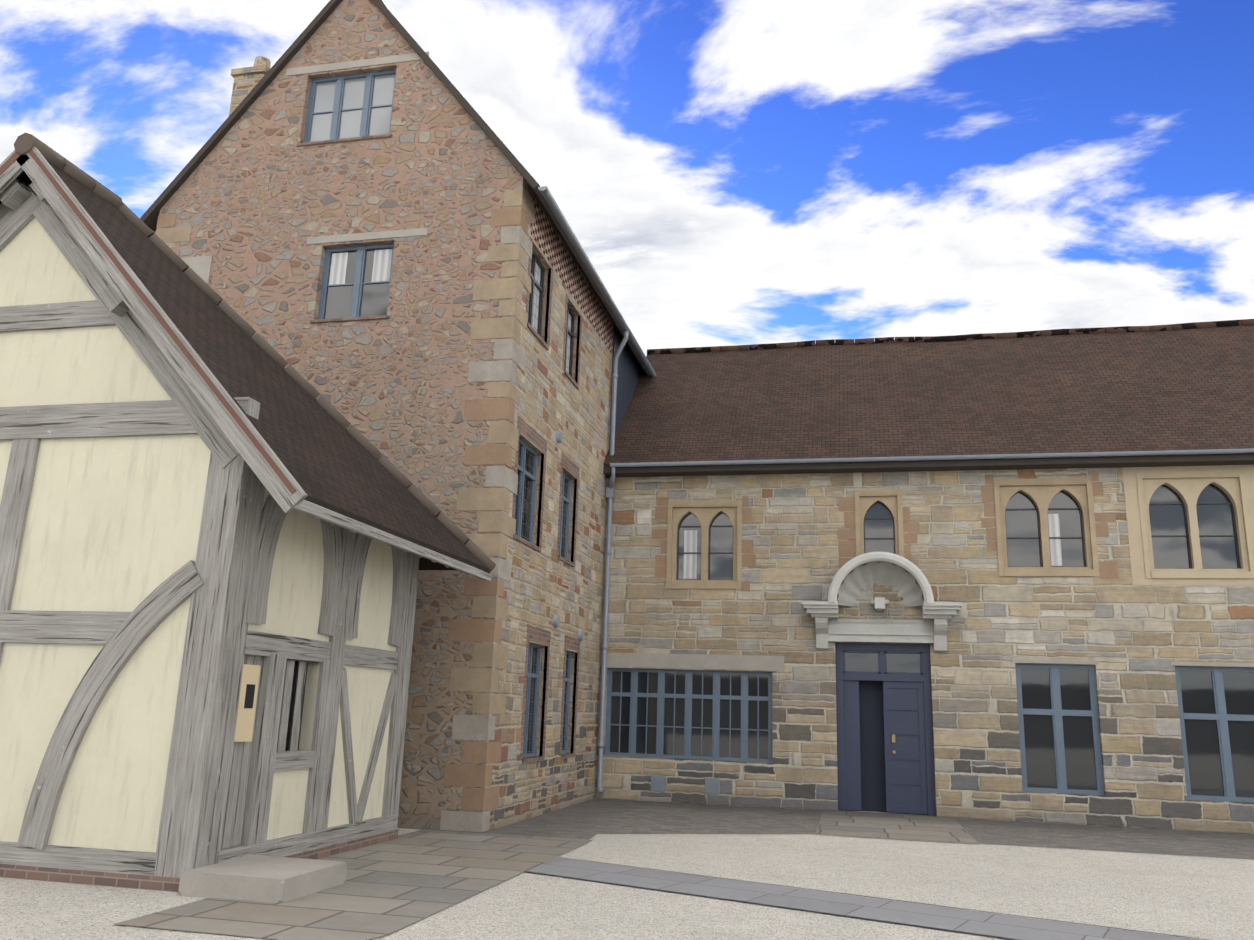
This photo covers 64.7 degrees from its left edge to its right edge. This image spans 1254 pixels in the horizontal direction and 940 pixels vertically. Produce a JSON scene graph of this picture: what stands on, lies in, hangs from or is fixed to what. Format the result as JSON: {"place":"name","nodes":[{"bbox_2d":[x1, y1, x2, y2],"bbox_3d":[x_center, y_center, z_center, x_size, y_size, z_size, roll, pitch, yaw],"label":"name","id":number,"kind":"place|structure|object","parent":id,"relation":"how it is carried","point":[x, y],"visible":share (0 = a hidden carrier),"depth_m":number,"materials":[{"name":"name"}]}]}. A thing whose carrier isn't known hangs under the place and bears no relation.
{"place":"outdoors","nodes":[
{"label":"outdoors","id":0,"kind":"place"},
{"bbox_2d":[0,829,397,891],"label":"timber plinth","id":1,"kind":"structure","parent":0,"point":[134,881],"depth_m":8.65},
{"bbox_2d":[285,661,307,750],"bbox_3d":[-3.506,2.408,10.134,0.020,0.904,0.694,-1,-14,13],"label":"window opening","id":2,"kind":"object","parent":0,"point":[291,706],"visible":0.14,"depth_m":10.28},
{"bbox_2d":[221,488,395,849],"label":"plaster infill panels","id":3,"kind":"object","parent":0,"point":[295,596],"depth_m":10.58,"materials":[{"name":"beige paint"}]},
{"bbox_2d":[0,810,1253,939],"bbox_3d":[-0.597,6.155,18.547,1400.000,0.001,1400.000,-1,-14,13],"label":"gravel ground","id":4,"kind":"structure","parent":0,"point":[1208,898],"depth_m":9.15,"materials":[{"name":"grey gravel"}]},
{"bbox_2d":[0,147,491,877],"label":"timber frame","id":5,"kind":"object","parent":4,"relation":"on","point":[218,795],"visible":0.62,"depth_m":9.46,"materials":[{"name":"grey wood"}]},
{"bbox_2d":[0,182,210,852],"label":"plaster infill panels","id":6,"kind":"object","parent":5,"relation":"in","point":[113,524],"depth_m":9.36,"materials":[{"name":"beige paint"}]},
{"bbox_2d":[0,149,488,571],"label":"timber roof","id":7,"kind":"structure","parent":5,"relation":"on","point":[327,460],"depth_m":10.74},
{"bbox_2d":[14,133,495,572],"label":"ridge tiles","id":8,"kind":"object","parent":7,"relation":"on","point":[24,143],"visible":0.4,"depth_m":12.16,"materials":[{"name":"tile"}]},
{"bbox_2d":[234,664,260,741],"bbox_3d":[-3.572,2.175,9.251,0.032,0.700,0.330,-1,-14,13],"label":"notice board","id":9,"kind":"object","parent":5,"relation":"attached to","point":[247,704],"visible":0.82,"depth_m":9.27,"materials":[{"name":"beige wood"}]},
{"bbox_2d":[157,0,613,832],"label":"tower walls","id":10,"kind":"structure","parent":4,"relation":"on","point":[257,198],"depth_m":15.59,"materials":[{"name":"brown stone"}]},
{"bbox_2d":[181,52,428,322],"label":"gable lintels","id":11,"kind":"object","parent":10,"relation":"attached to","point":[200,266],"visible":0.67,"depth_m":16.06,"materials":[{"name":"stone"}]},
{"bbox_2d":[155,189,534,831],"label":"corner quoins","id":12,"kind":"object","parent":10,"relation":"attached to","point":[472,727],"visible":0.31,"depth_m":14.06,"materials":[{"name":"beige stone"}]},
{"bbox_2d":[140,0,649,374],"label":"tower roof","id":13,"kind":"structure","parent":10,"relation":"on","point":[149,218],"depth_m":16.56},
{"bbox_2d":[229,56,270,115],"bbox_3d":[-6.943,-6.030,18.298,0.720,3.530,0.750,-1,-14,13],"label":"chimney","id":14,"kind":"object","parent":13,"relation":"on","point":[247,80],"visible":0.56,"depth_m":18.24,"materials":[{"name":"beige stone"}]},
{"bbox_2d":[512,237,581,762],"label":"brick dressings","id":15,"kind":"structure","parent":10,"relation":"attached to","point":[539,441],"depth_m":15.91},
{"bbox_2d":[553,431,583,640],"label":"wall fittings","id":16,"kind":"object","parent":10,"relation":"attached to","point":[556,618],"depth_m":16.58,"materials":[{"name":"paint"}]},
{"bbox_2d":[531,197,612,353],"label":"dentil cornice","id":17,"kind":"structure","parent":10,"relation":"attached to","point":[549,243],"depth_m":17.60,"materials":[{"name":"brick"}]},
{"bbox_2d":[609,325,641,448],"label":"slate cladding","id":18,"kind":"structure","parent":10,"relation":"attached to","point":[629,370],"depth_m":21.43,"materials":[{"name":"grey stone"}]},
{"bbox_2d":[115,811,978,939],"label":"paving flags","id":19,"kind":"object","parent":4,"relation":"on","point":[394,885],"visible":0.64,"depth_m":9.28,"materials":[{"name":"stone"}]},
{"bbox_2d":[178,855,346,902],"bbox_3d":[-3.144,3.560,8.640,0.960,0.190,1.060,-1,-14,13],"label":"doorstep stone","id":20,"kind":"object","parent":19,"relation":"on","point":[270,879],"visible":0.94,"depth_m":8.25,"materials":[{"name":"grey stone"}]},
{"bbox_2d":[524,857,1207,939],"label":"path strip","id":21,"kind":"object","parent":4,"relation":"on","point":[1000,925],"visible":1,"depth_m":8.78,"materials":[{"name":"stone"}]},
{"bbox_2d":[483,798,1253,859],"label":"paving setts","id":22,"kind":"structure","parent":4,"relation":"on","point":[589,819],"depth_m":14.97,"materials":[{"name":"grey stone"}]},
{"bbox_2d":[595,467,1253,833],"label":"range walls","id":23,"kind":"structure","parent":4,"relation":"on","point":[1135,641],"depth_m":17.88,"materials":[{"name":"beige stone"}]},
{"bbox_2d":[651,775,719,793],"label":"wall vents","id":24,"kind":"object","parent":23,"relation":"attached to","point":[712,785],"depth_m":18.17,"materials":[{"name":"metal"}]},
{"bbox_2d":[304,70,1253,801],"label":"window frames","id":25,"kind":"structure","parent":23,"relation":"attached to","point":[1220,716],"depth_m":17.09,"materials":[{"name":"wood"}]},
{"bbox_2d":[329,249,1061,578],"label":"curtains","id":26,"kind":"object","parent":25,"relation":"attached to","point":[381,265],"visible":0.9,"depth_m":17.93,"materials":[{"name":"white fabric"}]},
{"bbox_2d":[310,74,1253,797],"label":"window glass","id":27,"kind":"object","parent":25,"relation":"in","point":[1204,760],"visible":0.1,"depth_m":17.46,"materials":[{"name":"glass"}]},
{"bbox_2d":[857,680,885,811],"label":"interior door","id":28,"kind":"structure","parent":23,"relation":"attached to","point":[872,759],"depth_m":18.12,"materials":[{"name":"wood"}]},
{"bbox_2d":[827,562,923,606],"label":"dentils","id":29,"kind":"object","parent":23,"relation":"attached to","point":[878,562],"visible":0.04,"depth_m":18.20,"materials":[{"name":"grey stone"}]},
{"bbox_2d":[802,552,961,651],"bbox_3d":[4.590,2.393,17.982,2.760,1.720,0.799,-1,-14,13],"label":"door hood","id":30,"kind":"object","parent":23,"relation":"attached to","point":[929,627],"visible":0.85,"depth_m":17.97,"materials":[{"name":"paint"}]},
{"bbox_2d":[652,473,1118,590],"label":"wall stone blocks","id":31,"kind":"structure","parent":23,"relation":"attached to","point":[1108,570],"depth_m":18.57,"materials":[{"name":"brown stone"}]},
{"bbox_2d":[835,643,935,815],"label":"door","id":32,"kind":"structure","parent":23,"relation":"in","point":[909,764],"depth_m":17.88,"materials":[{"name":"wood"}]},
{"bbox_2d":[892,734,895,753],"bbox_3d":[4.796,4.931,17.794,0.067,0.345,0.070,-1,-14,13],"label":"door handle","id":33,"kind":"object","parent":32,"relation":"attached to","point":[893,740],"depth_m":17.82,"materials":[{"name":"gold metal"}]},
{"bbox_2d":[538,186,1253,793],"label":"gutters and downpipes","id":34,"kind":"object","parent":23,"relation":"attached to","point":[590,268],"visible":0.88,"depth_m":18.71,"materials":[{"name":"metal"}]},
{"bbox_2d":[600,652,1253,670],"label":"window lintels","id":35,"kind":"object","parent":23,"relation":"in","point":[709,661],"visible":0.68,"depth_m":18.64,"materials":[{"name":"grey stone"}]},
{"bbox_2d":[603,325,1253,466],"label":"tiled roof","id":36,"kind":"structure","parent":23,"relation":"on","point":[1187,389],"depth_m":20.20,"materials":[{"name":"brown tile"}]},
{"bbox_2d":[647,319,1253,354],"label":"range ridge tiles","id":37,"kind":"object","parent":36,"relation":"on","point":[1212,324],"visible":0.54,"depth_m":22.54,"materials":[{"name":"brown tile"}]},
{"bbox_2d":[603,453,1253,477],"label":"range eaves","id":38,"kind":"object","parent":23,"relation":"attached to","point":[1013,463],"visible":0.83,"depth_m":18.32,"materials":[{"name":"grey metal"}]},
{"bbox_2d":[666,465,1253,588],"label":"arched window surrounds","id":39,"kind":"object","parent":23,"relation":"attached to","point":[1189,484],"visible":0.92,"depth_m":17.77,"materials":[{"name":"stone"}]},
{"bbox_2d":[0,0,1253,355],"label":"sky","id":40,"kind":"structure","parent":0,"point":[729,172],"materials":[{"name":"blue"}]},
{"bbox_2d":[528,251,1240,579],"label":"dark window frames","id":41,"kind":"structure","parent":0,"point":[534,282],"depth_m":17.79,"materials":[{"name":"black metal"}]}
]}

